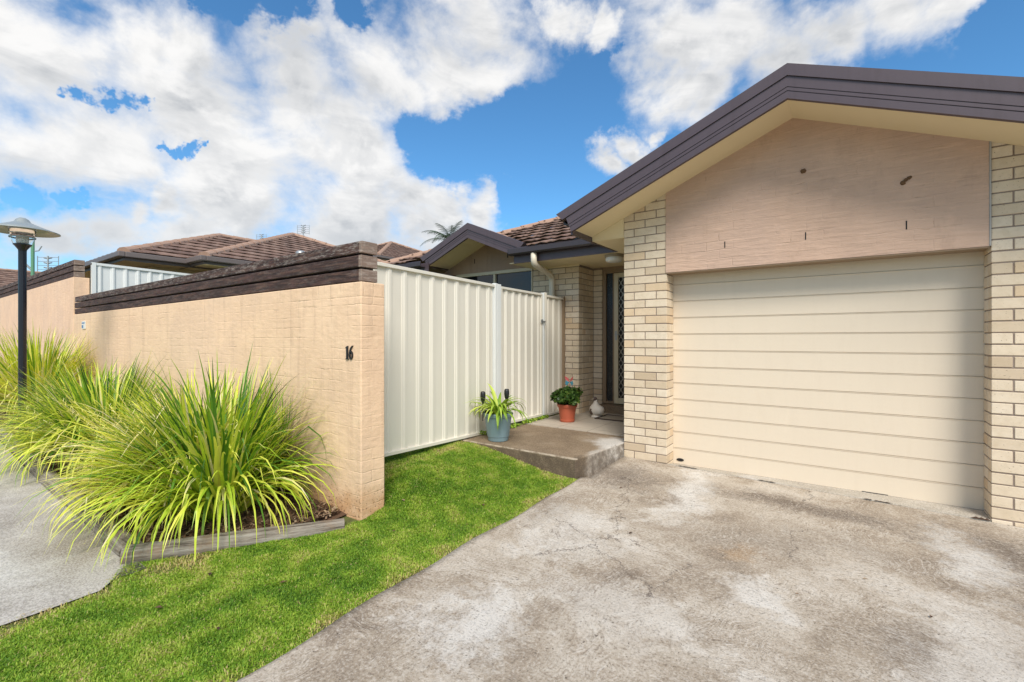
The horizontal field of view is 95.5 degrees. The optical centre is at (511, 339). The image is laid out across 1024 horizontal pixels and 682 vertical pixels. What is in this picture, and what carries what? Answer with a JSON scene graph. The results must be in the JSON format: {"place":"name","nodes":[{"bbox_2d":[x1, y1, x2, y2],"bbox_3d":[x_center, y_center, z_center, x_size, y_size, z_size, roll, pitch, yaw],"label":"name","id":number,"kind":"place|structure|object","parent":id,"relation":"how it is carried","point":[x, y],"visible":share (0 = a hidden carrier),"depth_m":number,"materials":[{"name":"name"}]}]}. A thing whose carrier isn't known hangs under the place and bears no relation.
{"place":"outdoors","nodes":[
{"label":"outdoors","id":0,"kind":"place"},
{"bbox_2d":[0,442,145,625],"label":"road","id":1,"kind":"structure","parent":0,"point":[37,573],"depth_m":3.02,"materials":[{"name":"concrete"}]},
{"bbox_2d":[0,403,983,681],"bbox_3d":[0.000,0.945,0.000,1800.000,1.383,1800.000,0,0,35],"label":"ground","id":2,"kind":"structure","parent":0,"point":[346,519],"depth_m":2.74,"materials":[{"name":"green plant"}]},
{"bbox_2d":[0,268,39,286],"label":"neighbour house","id":3,"kind":"structure","parent":2,"relation":"on","point":[8,276],"depth_m":23.51,"materials":[{"name":"tile"}]},
{"bbox_2d":[37,256,58,270],"bbox_3d":[-25.962,-3.709,25.999,1.135,1.900,0.086,0,0,-7],"label":"tv antenna","id":4,"kind":"object","parent":3,"relation":"attached to","point":[47,262],"visible":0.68,"depth_m":25.98,"materials":[{"name":"silver metal"}]},
{"bbox_2d":[0,427,56,478],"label":"edging log","id":5,"kind":"object","parent":2,"relation":"on","point":[34,471],"visible":0.44,"depth_m":4.92,"materials":[{"name":"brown wood"}]},
{"bbox_2d":[27,240,41,275],"bbox_3d":[-24.750,-1.897,24.002,0.758,6.482,0.148,0,0,-28],"label":"green pole","id":6,"kind":"object","parent":2,"relation":"on","point":[32,267],"visible":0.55,"depth_m":23.98,"materials":[{"name":"green metal"}]},
{"bbox_2d":[0,260,89,365],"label":"painted wall","id":7,"kind":"structure","parent":2,"relation":"on","point":[53,293],"depth_m":9.39,"materials":[{"name":"beige paint"}]},
{"bbox_2d":[38,471,142,556],"bbox_3d":[-3.537,1.385,3.824,2.600,0.147,0.150,1,0,36],"label":"edging log","id":8,"kind":"object","parent":2,"relation":"on","point":[122,540],"visible":0.48,"depth_m":3.43,"materials":[{"name":"grey wood"}]},
{"bbox_2d":[91,262,189,293],"bbox_3d":[-5.756,-0.129,11.132,0.070,2.545,6.560,0,0,35],"label":"metal fence","id":9,"kind":"object","parent":2,"relation":"on","point":[105,277],"visible":0.08,"depth_m":8.80,"materials":[{"name":"white metal"}]},
{"bbox_2d":[0,406,345,542],"bbox_3d":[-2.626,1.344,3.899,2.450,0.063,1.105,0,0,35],"label":"bark mulch","id":10,"kind":"object","parent":2,"relation":"on","point":[266,515],"visible":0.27,"depth_m":3.48,"materials":[{"name":"brown wood"}]},
{"bbox_2d":[0,217,60,434],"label":"street lamp","id":11,"kind":"object","parent":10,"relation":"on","point":[23,233],"visible":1,"depth_m":5.95,"materials":[{"name":"black metal"}]},
{"bbox_2d":[0,321,100,416],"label":"strappy plant","id":12,"kind":"object","parent":10,"relation":"on","point":[9,368],"visible":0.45,"depth_m":7.01,"materials":[{"name":"green plant"}]},
{"bbox_2d":[0,358,140,455],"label":"strappy plant","id":13,"kind":"object","parent":10,"relation":"on","point":[81,385],"visible":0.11,"depth_m":5.68,"materials":[{"name":"green plant"}]},
{"bbox_2d":[0,352,177,485],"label":"strappy plant","id":14,"kind":"object","parent":10,"relation":"on","point":[49,440],"visible":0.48,"depth_m":4.86,"materials":[{"name":"green plant"}]},
{"bbox_2d":[54,394,203,489],"bbox_3d":[-3.610,0.944,4.514,1.422,0.893,1.223,0,0,35],"label":"strappy plant","id":15,"kind":"object","parent":10,"relation":"on","point":[71,410],"visible":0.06,"depth_m":4.37,"materials":[{"name":"green plant"}]},
{"bbox_2d":[21,361,301,540],"bbox_3d":[-2.951,0.788,3.819,2.131,1.222,1.592,0,0,35],"label":"strappy plant","id":16,"kind":"object","parent":10,"relation":"on","point":[148,426],"visible":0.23,"depth_m":3.58,"materials":[{"name":"green plant"}]},
{"bbox_2d":[16,344,340,569],"bbox_3d":[-2.517,0.706,3.470,2.292,1.386,1.653,0,0,35],"label":"strappy plant","id":17,"kind":"object","parent":10,"relation":"on","point":[229,462],"visible":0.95,"depth_m":3.33,"materials":[{"name":"green plant"}]},
{"bbox_2d":[74,241,383,520],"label":"painted wall","id":18,"kind":"structure","parent":2,"relation":"on","point":[316,312],"depth_m":4.10,"materials":[{"name":"paint"}]},
{"bbox_2d":[82,321,85,328],"bbox_3d":[-7.271,-0.241,7.888,0.200,0.130,0.014,0,0,35],"label":"wall sign","id":19,"kind":"object","parent":18,"relation":"attached to","point":[83,324],"visible":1,"depth_m":7.85,"materials":[{"name":"white plastic"}]},
{"bbox_2d":[345,346,352,359],"bbox_3d":[-1.263,0.103,3.605,0.092,0.108,0.011,0,0,35],"label":"house number","id":20,"kind":"object","parent":18,"relation":"attached to","point":[350,354],"visible":1,"depth_m":3.60,"materials":[{"name":"black metal"}]},
{"bbox_2d":[120,518,344,563],"bbox_3d":[-1.854,1.381,3.196,1.318,0.132,0.138,1,0,-22],"label":"edging log","id":21,"kind":"object","parent":2,"relation":"on","point":[184,546],"visible":0.71,"depth_m":3.11,"materials":[{"name":"grey wood"}]},
{"bbox_2d":[84,232,382,293],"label":"neighbour house","id":22,"kind":"structure","parent":2,"relation":"on","point":[197,254],"depth_m":10.54,"materials":[{"name":"tile"}]},
{"bbox_2d":[297,225,309,234],"bbox_3d":[-7.276,-3.706,16.200,0.436,0.576,0.034,0,0,-1],"label":"tv antenna","id":23,"kind":"object","parent":22,"relation":"attached to","point":[303,231],"visible":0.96,"depth_m":16.20,"materials":[{"name":"silver metal"}]},
{"bbox_2d":[373,241,440,272],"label":"neighbour house","id":24,"kind":"structure","parent":2,"relation":"on","point":[386,251],"depth_m":24.46,"materials":[{"name":"tile"}]},
{"bbox_2d":[373,262,500,456],"bbox_3d":[-0.796,0.336,4.926,0.053,2.116,2.215,0,0,35],"label":"metal fence","id":25,"kind":"object","parent":2,"relation":"on","point":[442,349],"visible":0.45,"depth_m":4.92,"materials":[{"name":"white metal"}]},
{"bbox_2d":[420,220,461,245],"bbox_3d":[-4.019,-3.016,30.060,3.380,8.731,3.510,0,0,-33],"label":"palm tree","id":26,"kind":"object","parent":2,"relation":"on","point":[441,234],"visible":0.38,"depth_m":29.52,"materials":[{"name":"green plant"}]},
{"bbox_2d":[155,476,932,629],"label":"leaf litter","id":27,"kind":"object","parent":2,"relation":"on","point":[210,573],"visible":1,"depth_m":2.63,"materials":[{"name":"brown plant"}]},
{"bbox_2d":[463,424,624,478],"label":"porch slab","id":28,"kind":"structure","parent":2,"relation":"on","point":[567,453],"depth_m":4.92,"materials":[{"name":"concrete"}]},
{"bbox_2d":[466,383,529,441],"bbox_3d":[-0.133,0.825,5.189,0.725,0.618,0.820,0,0,35],"label":"potted plant","id":29,"kind":"object","parent":28,"relation":"on","point":[497,420],"visible":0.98,"depth_m":5.12,"materials":[{"name":"green plant"}]},
{"bbox_2d":[480,391,484,420],"bbox_3d":[-0.327,0.748,5.208,0.060,0.332,0.060,0,0,35],"label":"solar torch","id":30,"kind":"object","parent":29,"relation":"in","point":[482,394],"visible":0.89,"depth_m":5.19,"materials":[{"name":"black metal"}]},
{"bbox_2d":[504,389,508,413],"bbox_3d":[-0.060,0.738,5.288,0.060,0.352,0.060,0,0,35],"label":"solar torch","id":31,"kind":"object","parent":29,"relation":"in","point":[506,393],"visible":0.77,"depth_m":5.27,"materials":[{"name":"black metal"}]},
{"bbox_2d":[480,415,548,434],"bbox_3d":[0.077,1.113,6.069,0.098,0.086,1.530,0,0,35],"label":"weed strip","id":32,"kind":"object","parent":28,"relation":"on","point":[542,417],"visible":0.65,"depth_m":6.24,"materials":[{"name":"green plant"}]},
{"bbox_2d":[542,293,564,416],"bbox_3d":[0.615,0.361,6.905,0.050,2.065,0.627,0,0,35],"label":"metal fence","id":33,"kind":"object","parent":2,"relation":"on","point":[554,345],"visible":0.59,"depth_m":6.90,"materials":[{"name":"white metal"}]},
{"bbox_2d":[501,286,545,422],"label":"metal gate","id":34,"kind":"structure","parent":33,"relation":"attached to","point":[522,321],"depth_m":6.26,"materials":[{"name":"white metal"}]},
{"bbox_2d":[525,411,624,436],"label":"porch floor","id":35,"kind":"structure","parent":2,"relation":"on","point":[585,421],"depth_m":6.14,"materials":[{"name":"concrete"}]},
{"bbox_2d":[550,386,582,422],"bbox_3d":[0.742,0.878,6.368,0.438,0.497,0.521,0,0,17],"label":"potted plant","id":36,"kind":"object","parent":35,"relation":"on","point":[567,399],"visible":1,"depth_m":6.27,"materials":[{"name":"green plant"}]},
{"bbox_2d":[565,376,572,384],"bbox_3d":[0.786,0.666,6.364,0.130,0.320,0.031,0,0,35],"label":"garden ornament","id":37,"kind":"object","parent":36,"relation":"in","point":[567,382],"visible":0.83,"depth_m":6.38,"materials":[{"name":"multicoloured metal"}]},
{"bbox_2d":[589,397,603,417],"bbox_3d":[1.229,0.980,6.739,0.219,0.292,0.182,0,0,35],"label":"duck ornament","id":38,"kind":"object","parent":35,"relation":"on","point":[596,409],"visible":1,"depth_m":6.68,"materials":[{"name":"white ceramic"}]},
{"bbox_2d":[594,414,624,421],"bbox_3d":[1.598,1.120,6.519,0.770,0.012,0.410,0,0,35],"label":"door mat","id":39,"kind":"object","parent":35,"relation":"on","point":[619,418],"depth_m":6.62,"materials":[{"name":"fabric"}]},
{"bbox_2d":[599,403,624,414],"bbox_3d":[1.834,1.067,6.934,1.133,0.116,0.180,0,0,35],"label":"door step","id":40,"kind":"object","parent":35,"relation":"on","point":[614,408],"depth_m":7.05,"materials":[{"name":"concrete"}]},
{"bbox_2d":[382,63,1023,527],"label":"brick house","id":41,"kind":"structure","parent":2,"relation":"on","point":[844,309],"depth_m":4.14,"materials":[{"name":"brick"}]},
{"bbox_2d":[456,268,532,291],"bbox_3d":[-0.325,-0.381,7.994,1.647,1.570,0.062,0,0,35],"label":"window","id":42,"kind":"structure","parent":41,"relation":"in","point":[520,278],"depth_m":7.80,"materials":[{"name":"glass"}]},
{"bbox_2d":[605,253,623,262],"bbox_3d":[1.368,-1.082,6.223,0.250,0.098,0.250,0,0,35],"label":"porch light","id":43,"kind":"object","parent":41,"relation":"attached to","point":[614,257],"visible":1,"depth_m":6.13,"materials":[{"name":"white glass"}]},
{"bbox_2d":[614,272,624,403],"bbox_3d":[1.936,-0.014,6.963,0.875,2.027,0.085,0,0,35],"label":"security door","id":44,"kind":"structure","parent":41,"relation":"in","point":[617,400],"depth_m":7.20,"materials":[{"name":"black metal"}]},
{"bbox_2d":[619,277,624,397],"bbox_3d":[2.017,-0.026,7.018,0.946,2.060,0.020,0,0,35],"label":"front door","id":45,"kind":"structure","parent":41,"relation":"in","point":[620,294],"depth_m":7.23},
{"bbox_2d":[673,251,984,509],"bbox_3d":[2.723,0.293,4.339,2.435,2.107,0.026,0,0,36],"label":"garage door","id":46,"kind":"structure","parent":41,"relation":"in","point":[867,376],"depth_m":4.17,"materials":[{"name":"metal"}]},
{"bbox_2d":[900,176,911,184],"bbox_3d":[3.148,-1.269,3.712,0.075,0.067,0.019,0,0,35],"label":"mud nest","id":47,"kind":"object","parent":41,"relation":"on","point":[904,181],"visible":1,"depth_m":3.71,"materials":[{"name":"brown soil"}]},
{"bbox_2d":[669,463,990,521],"bbox_3d":[2.704,1.377,4.313,2.383,0.173,0.438,0,0,35],"label":"garage threshold","id":48,"kind":"object","parent":2,"relation":"on","point":[965,512],"visible":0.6,"depth_m":3.93,"materials":[{"name":"concrete"}]},
{"bbox_2d":[0,0,1023,271],"label":"sky","id":49,"kind":"structure","parent":0,"point":[124,123],"materials":[{"name":"blue"}]},
{"bbox_2d":[236,456,1023,681],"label":"driveway","id":50,"kind":"structure","parent":0,"point":[695,575],"depth_m":2.46,"materials":[{"name":"concrete"}]},
{"bbox_2d":[678,465,990,520],"bbox_3d":[2.622,1.317,4.098,2.269,0.054,0.018,0,0,35],"label":"joint debris","id":51,"kind":"object","parent":50,"relation":"on","point":[981,518],"visible":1,"depth_m":3.50,"materials":[{"name":"brown plant"}]}
]}

